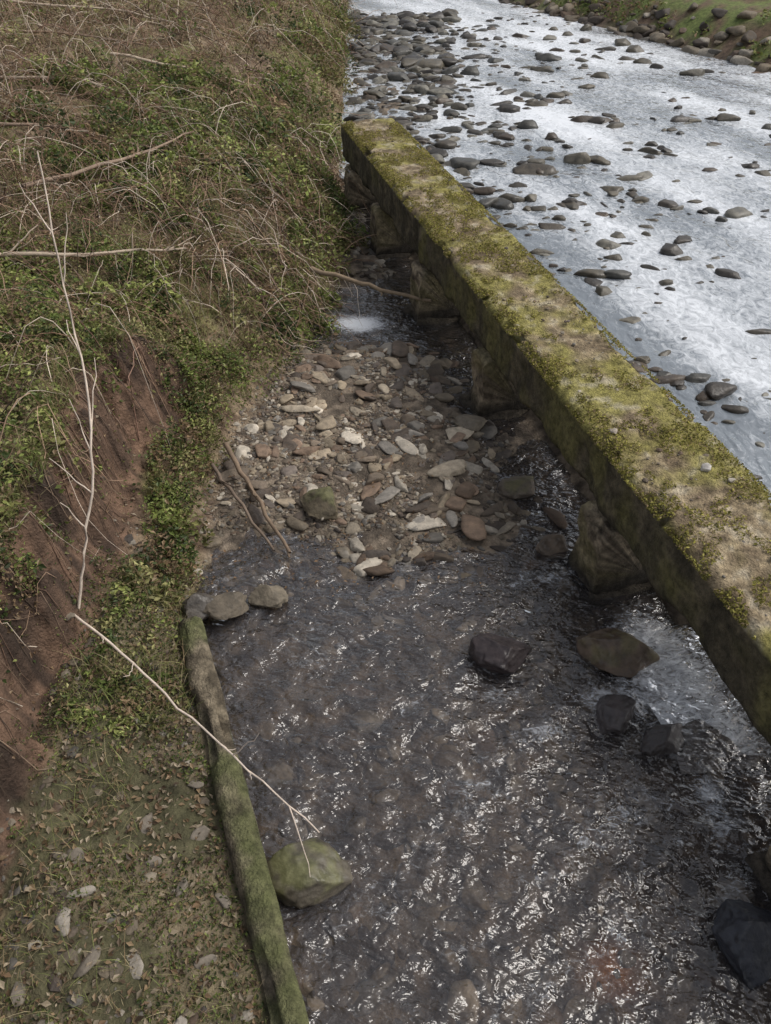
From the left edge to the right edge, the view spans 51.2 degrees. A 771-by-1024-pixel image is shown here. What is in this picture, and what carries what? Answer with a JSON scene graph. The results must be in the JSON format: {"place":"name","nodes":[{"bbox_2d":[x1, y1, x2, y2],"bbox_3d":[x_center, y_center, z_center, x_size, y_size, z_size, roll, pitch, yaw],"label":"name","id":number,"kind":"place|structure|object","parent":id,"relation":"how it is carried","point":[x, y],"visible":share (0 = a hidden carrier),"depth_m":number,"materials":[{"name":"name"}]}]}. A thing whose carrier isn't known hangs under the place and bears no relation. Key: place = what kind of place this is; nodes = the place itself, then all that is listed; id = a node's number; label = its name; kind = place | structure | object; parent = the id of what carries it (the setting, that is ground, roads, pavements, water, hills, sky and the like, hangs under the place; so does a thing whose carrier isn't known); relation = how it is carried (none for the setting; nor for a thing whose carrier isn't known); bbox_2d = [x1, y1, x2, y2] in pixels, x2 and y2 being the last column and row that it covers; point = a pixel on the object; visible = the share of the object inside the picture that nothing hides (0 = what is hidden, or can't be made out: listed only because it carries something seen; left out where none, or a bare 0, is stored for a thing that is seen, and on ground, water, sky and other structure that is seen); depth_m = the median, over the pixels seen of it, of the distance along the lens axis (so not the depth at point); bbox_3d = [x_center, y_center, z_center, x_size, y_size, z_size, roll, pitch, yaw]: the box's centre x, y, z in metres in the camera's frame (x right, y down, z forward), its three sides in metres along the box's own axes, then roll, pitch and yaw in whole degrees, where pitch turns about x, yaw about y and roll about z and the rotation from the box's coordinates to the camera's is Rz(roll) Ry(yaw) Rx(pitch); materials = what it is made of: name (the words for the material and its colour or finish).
{"place":"outdoors","nodes":[
{"label":"outdoors","id":0,"kind":"place"},
{"bbox_2d":[0,0,770,1023],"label":"ground","id":1,"kind":"structure","parent":0,"point":[576,964],"depth_m":5.83,"materials":[{"name":"soil"}]},
{"bbox_2d":[0,120,165,151],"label":"dead branch","id":2,"kind":"object","parent":1,"relation":"on","point":[31,124],"visible":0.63,"depth_m":11.64,"materials":[{"name":"brown wood"}]},
{"bbox_2d":[1,12,168,47],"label":"dead branch","id":3,"kind":"object","parent":1,"relation":"on","point":[85,35],"visible":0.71,"depth_m":16.79,"materials":[{"name":"brown wood"}]},
{"bbox_2d":[0,67,175,115],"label":"dead branch","id":4,"kind":"object","parent":1,"relation":"on","point":[42,77],"visible":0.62,"depth_m":13.54,"materials":[{"name":"brown wood"}]},
{"bbox_2d":[0,336,177,817],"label":"bank roots","id":5,"kind":"object","parent":1,"relation":"on","point":[50,474],"visible":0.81,"depth_m":6.63,"materials":[{"name":"brown plant"}]},
{"bbox_2d":[0,225,193,256],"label":"dead branch","id":6,"kind":"object","parent":1,"relation":"on","point":[169,248],"visible":0.85,"depth_m":8.99,"materials":[{"name":"wood"}]},
{"bbox_2d":[21,131,193,188],"bbox_3d":[-3.609,-4.880,11.195,0.257,0.487,3.776,14,42,16],"label":"dead branch","id":7,"kind":"object","parent":1,"relation":"on","point":[93,166],"visible":0.78,"depth_m":10.64,"materials":[{"name":"brown wood"}]},
{"bbox_2d":[3,0,235,37],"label":"dead branch","id":8,"kind":"object","parent":1,"relation":"on","point":[56,5],"visible":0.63,"depth_m":18.54,"materials":[{"name":"brown wood"}]},
{"bbox_2d":[10,780,231,1023],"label":"terrace cobbles","id":9,"kind":"object","parent":1,"relation":"on","point":[94,955],"visible":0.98,"depth_m":4.43,"materials":[{"name":"stone"}]},
{"bbox_2d":[0,511,254,1023],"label":"terrace stones","id":10,"kind":"object","parent":1,"relation":"on","point":[58,807],"visible":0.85,"depth_m":4.61,"materials":[{"name":"grey stone"}]},
{"bbox_2d":[0,545,265,1023],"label":"terrace moss","id":11,"kind":"object","parent":1,"relation":"on","point":[215,978],"visible":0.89,"depth_m":4.74,"materials":[{"name":"green plant"}]},
{"bbox_2d":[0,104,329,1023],"bbox_3d":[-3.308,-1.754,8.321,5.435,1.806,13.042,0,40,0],"label":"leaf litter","id":12,"kind":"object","parent":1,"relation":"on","point":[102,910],"visible":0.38,"depth_m":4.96,"materials":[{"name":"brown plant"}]},
{"bbox_2d":[19,151,318,874],"bbox_3d":[-1.897,0.099,4.777,1.426,3.116,3.877,-21,44,-23],"label":"bare sapling","id":13,"kind":"object","parent":1,"relation":"on","point":[104,637],"visible":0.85,"depth_m":5.64,"materials":[{"name":"beige plant"}]},
{"bbox_2d":[0,0,350,320],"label":"dead bracken","id":14,"kind":"object","parent":1,"relation":"on","point":[130,62],"visible":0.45,"depth_m":17.21,"materials":[{"name":"brown plant"}]},
{"bbox_2d":[0,0,353,1023],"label":"grass","id":15,"kind":"structure","parent":1,"relation":"on","point":[68,400],"depth_m":7.17,"materials":[{"name":"green plant"}]},
{"bbox_2d":[110,52,255,85],"bbox_3d":[-3.857,-8.520,15.549,2.702,0.729,0.373,-10,41,-11],"label":"dead branch","id":16,"kind":"object","parent":1,"relation":"on","point":[140,58],"visible":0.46,"depth_m":15.33,"materials":[{"name":"brown wood"}]},
{"bbox_2d":[182,592,213,620],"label":"rock","id":17,"kind":"object","parent":1,"relation":"on","point":[195,604],"visible":0.78,"depth_m":6.59,"materials":[{"name":"stone"}]},
{"bbox_2d":[0,0,405,770],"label":"undergrowth","id":18,"kind":"object","parent":1,"relation":"on","point":[172,518],"visible":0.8,"depth_m":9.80,"materials":[{"name":"green plant"}]},
{"bbox_2d":[178,616,308,1023],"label":"concrete kerb","id":19,"kind":"structure","parent":1,"relation":"on","point":[267,935],"depth_m":4.90,"materials":[{"name":"concrete"}]},
{"bbox_2d":[305,211,434,342],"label":"water","id":20,"kind":"structure","parent":1,"relation":"on","point":[370,269],"depth_m":11.38,"materials":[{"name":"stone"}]},
{"bbox_2d":[246,340,547,592],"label":"flat stones","id":21,"kind":"object","parent":1,"relation":"on","point":[473,528],"visible":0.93,"depth_m":8.51,"materials":[{"name":"grey stone"}]},
{"bbox_2d":[206,546,770,1023],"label":"stream bed cobbles","id":22,"kind":"object","parent":1,"relation":"on","point":[462,1002],"visible":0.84,"depth_m":5.43,"materials":[{"name":"stone"}]},
{"bbox_2d":[266,837,352,908],"bbox_3d":[-0.523,2.271,5.022,0.596,0.288,0.377,-19,44,-21],"label":"rock","id":23,"kind":"object","parent":22,"relation":"on","point":[325,881],"visible":0.87,"depth_m":4.96,"materials":[{"name":"stone"}]},
{"bbox_2d":[468,633,531,675],"bbox_3d":[0.893,1.106,6.388,0.442,0.341,0.443,25,46,27],"label":"rock","id":24,"kind":"object","parent":22,"relation":"on","point":[498,654],"visible":1,"depth_m":6.25,"materials":[{"name":"stone"}]},
{"bbox_2d":[591,694,635,737],"bbox_3d":[1.695,1.510,5.992,0.278,0.204,0.374,17,43,19],"label":"rock","id":25,"kind":"object","parent":22,"relation":"on","point":[612,716],"visible":1,"depth_m":5.93,"materials":[{"name":"stone"}]},
{"bbox_2d":[575,627,659,677],"bbox_3d":[1.812,1.095,6.394,0.475,0.373,0.528,-20,44,-23],"label":"rock","id":26,"kind":"object","parent":22,"relation":"on","point":[616,652],"visible":1,"depth_m":6.25,"materials":[{"name":"stone"}]},
{"bbox_2d":[641,723,684,760],"bbox_3d":[1.999,1.646,5.804,0.349,0.212,0.278,0,40,0],"label":"rock","id":27,"kind":"object","parent":22,"relation":"on","point":[663,741],"visible":0.99,"depth_m":5.74,"materials":[{"name":"stone"}]},
{"bbox_2d":[712,899,770,991],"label":"rock","id":28,"kind":"object","parent":22,"relation":"on","point":[741,930],"visible":1,"depth_m":4.61,"materials":[{"name":"stone"}]},
{"bbox_2d":[535,534,568,558],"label":"rock","id":29,"kind":"object","parent":1,"relation":"on","point":[550,544],"visible":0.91,"depth_m":7.32,"materials":[{"name":"stone"}]},
{"bbox_2d":[343,8,770,480],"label":"river rocks","id":30,"kind":"object","parent":1,"relation":"on","point":[409,58],"visible":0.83,"depth_m":18.04,"materials":[{"name":"stone"}]},
{"bbox_2d":[357,209,770,910],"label":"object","id":31,"kind":"structure","parent":1,"relation":"on","point":[757,879],"depth_m":6.95,"materials":[{"name":"stone"}]},
{"bbox_2d":[344,165,376,210],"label":"pier","id":32,"kind":"structure","parent":31,"relation":"on","point":[366,195],"depth_m":13.76,"materials":[{"name":"concrete"}]},
{"bbox_2d":[370,202,413,255],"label":"pier","id":33,"kind":"structure","parent":31,"relation":"on","point":[388,239],"depth_m":12.33,"materials":[{"name":"concrete"}]},
{"bbox_2d":[409,260,459,322],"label":"pier","id":34,"kind":"structure","parent":31,"relation":"on","point":[424,282],"depth_m":10.64,"materials":[{"name":"concrete"}]},
{"bbox_2d":[310,266,431,301],"bbox_3d":[-0.200,-3.028,10.688,1.703,0.271,0.119,12,42,14],"label":"fallen branch","id":35,"kind":"object","parent":34,"relation":"on","point":[340,276],"visible":1,"depth_m":10.72,"materials":[{"name":"brown wood"}]},
{"bbox_2d":[469,347,527,415],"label":"pier","id":36,"kind":"structure","parent":31,"relation":"on","point":[492,389],"depth_m":8.89,"materials":[{"name":"concrete"}]},
{"bbox_2d":[341,118,770,745],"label":"beam","id":37,"kind":"structure","parent":36,"relation":"on","point":[737,654],"depth_m":6.67,"materials":[{"name":"concrete"}]},
{"bbox_2d":[341,120,770,639],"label":"wall moss","id":38,"kind":"object","parent":37,"relation":"on","point":[549,380],"depth_m":7.25,"materials":[{"name":"green plant"}]},
{"bbox_2d":[373,121,766,615],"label":"wall top grit","id":39,"kind":"structure","parent":37,"relation":"on","point":[645,480],"depth_m":7.50,"materials":[{"name":"grey gravel"}]},
{"bbox_2d":[608,428,770,558],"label":"wall top stones","id":40,"kind":"object","parent":37,"relation":"on","point":[705,467],"depth_m":6.09,"materials":[{"name":"white stone"}]},
{"bbox_2d":[568,500,649,593],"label":"pier","id":41,"kind":"structure","parent":31,"relation":"on","point":[602,558],"depth_m":6.77,"materials":[{"name":"stone"}]},
{"bbox_2d":[763,845,770,871],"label":"pier","id":42,"kind":"structure","parent":31,"relation":"on","point":[767,859],"depth_m":5.02,"materials":[{"name":"concrete"}]},
{"bbox_2d":[498,0,770,73],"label":"bank stones","id":43,"kind":"object","parent":1,"relation":"on","point":[637,31],"visible":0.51,"depth_m":24.93,"materials":[{"name":"grey stone"}]},
{"bbox_2d":[550,0,770,61],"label":"bank plants","id":44,"kind":"object","parent":1,"relation":"on","point":[765,11],"visible":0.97,"depth_m":26.32,"materials":[{"name":"green plant"}]},
{"bbox_2d":[631,624,760,774],"bbox_3d":[2.396,1.349,6.158,0.871,0.291,1.572,-10,41,-11],"label":"water spill","id":45,"kind":"object","parent":1,"relation":"on","point":[670,630],"visible":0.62,"depth_m":6.12,"materials":[{"name":"grey liquid"}]},
{"bbox_2d":[181,327,621,628],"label":"gravel","id":46,"kind":"structure","parent":0,"point":[399,535],"depth_m":7.92,"materials":[{"name":"grey gravel"}]},
{"bbox_2d":[300,486,337,520],"bbox_3d":[-0.626,-0.075,7.710,0.329,0.295,0.397,-14,42,-16],"label":"rock","id":47,"kind":"object","parent":46,"relation":"on","point":[319,503],"visible":0.98,"depth_m":7.61,"materials":[{"name":"stone"}]},
{"bbox_2d":[195,341,599,634],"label":"cobbles","id":48,"kind":"object","parent":46,"relation":"on","point":[465,489],"visible":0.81,"depth_m":7.78,"materials":[{"name":"stone"}]},
{"bbox_2d":[454,414,487,431],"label":"rock","id":49,"kind":"object","parent":46,"relation":"on","point":[475,423],"visible":0.88,"depth_m":8.79,"materials":[{"name":"stone"}]},
{"bbox_2d":[497,475,534,499],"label":"rock","id":50,"kind":"object","parent":46,"relation":"on","point":[518,487],"visible":0.9,"depth_m":7.91,"materials":[{"name":"stone"}]},
{"bbox_2d":[200,213,770,1019],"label":"stream water","id":51,"kind":"structure","parent":0,"point":[348,323],"depth_m":7.44,"materials":[{"name":"liquid"}]},
{"bbox_2d":[203,592,248,619],"bbox_3d":[-1.335,0.800,6.670,0.413,0.194,0.252,-13,42,-15],"label":"rock","id":52,"kind":"object","parent":51,"relation":"on","point":[225,606],"visible":0.91,"depth_m":6.62,"materials":[{"name":"stone"}]},
{"bbox_2d":[211,463,274,551],"bbox_3d":[-1.345,-0.102,7.526,0.078,0.304,1.269,-24,46,-26],"label":"fallen branch","id":53,"kind":"object","parent":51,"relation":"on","point":[224,483],"visible":1,"depth_m":7.61,"materials":[{"name":"brown wood"}]},
{"bbox_2d":[223,442,291,557],"bbox_3d":[-1.233,-0.140,7.684,0.067,0.280,1.645,-19,44,-21],"label":"fallen branch","id":54,"kind":"object","parent":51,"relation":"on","point":[247,481],"visible":1,"depth_m":7.70,"materials":[{"name":"brown wood"}]},
{"bbox_2d":[248,584,287,607],"bbox_3d":[-0.994,0.709,6.826,0.340,0.168,0.255,0,40,0],"label":"rock","id":55,"kind":"object","parent":51,"relation":"on","point":[266,595],"visible":1,"depth_m":6.78,"materials":[{"name":"stone"}]},
{"bbox_2d":[339,0,770,504],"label":"river water","id":56,"kind":"structure","parent":0,"point":[715,320],"depth_m":14.92,"materials":[{"name":"grey liquid"}]}
]}

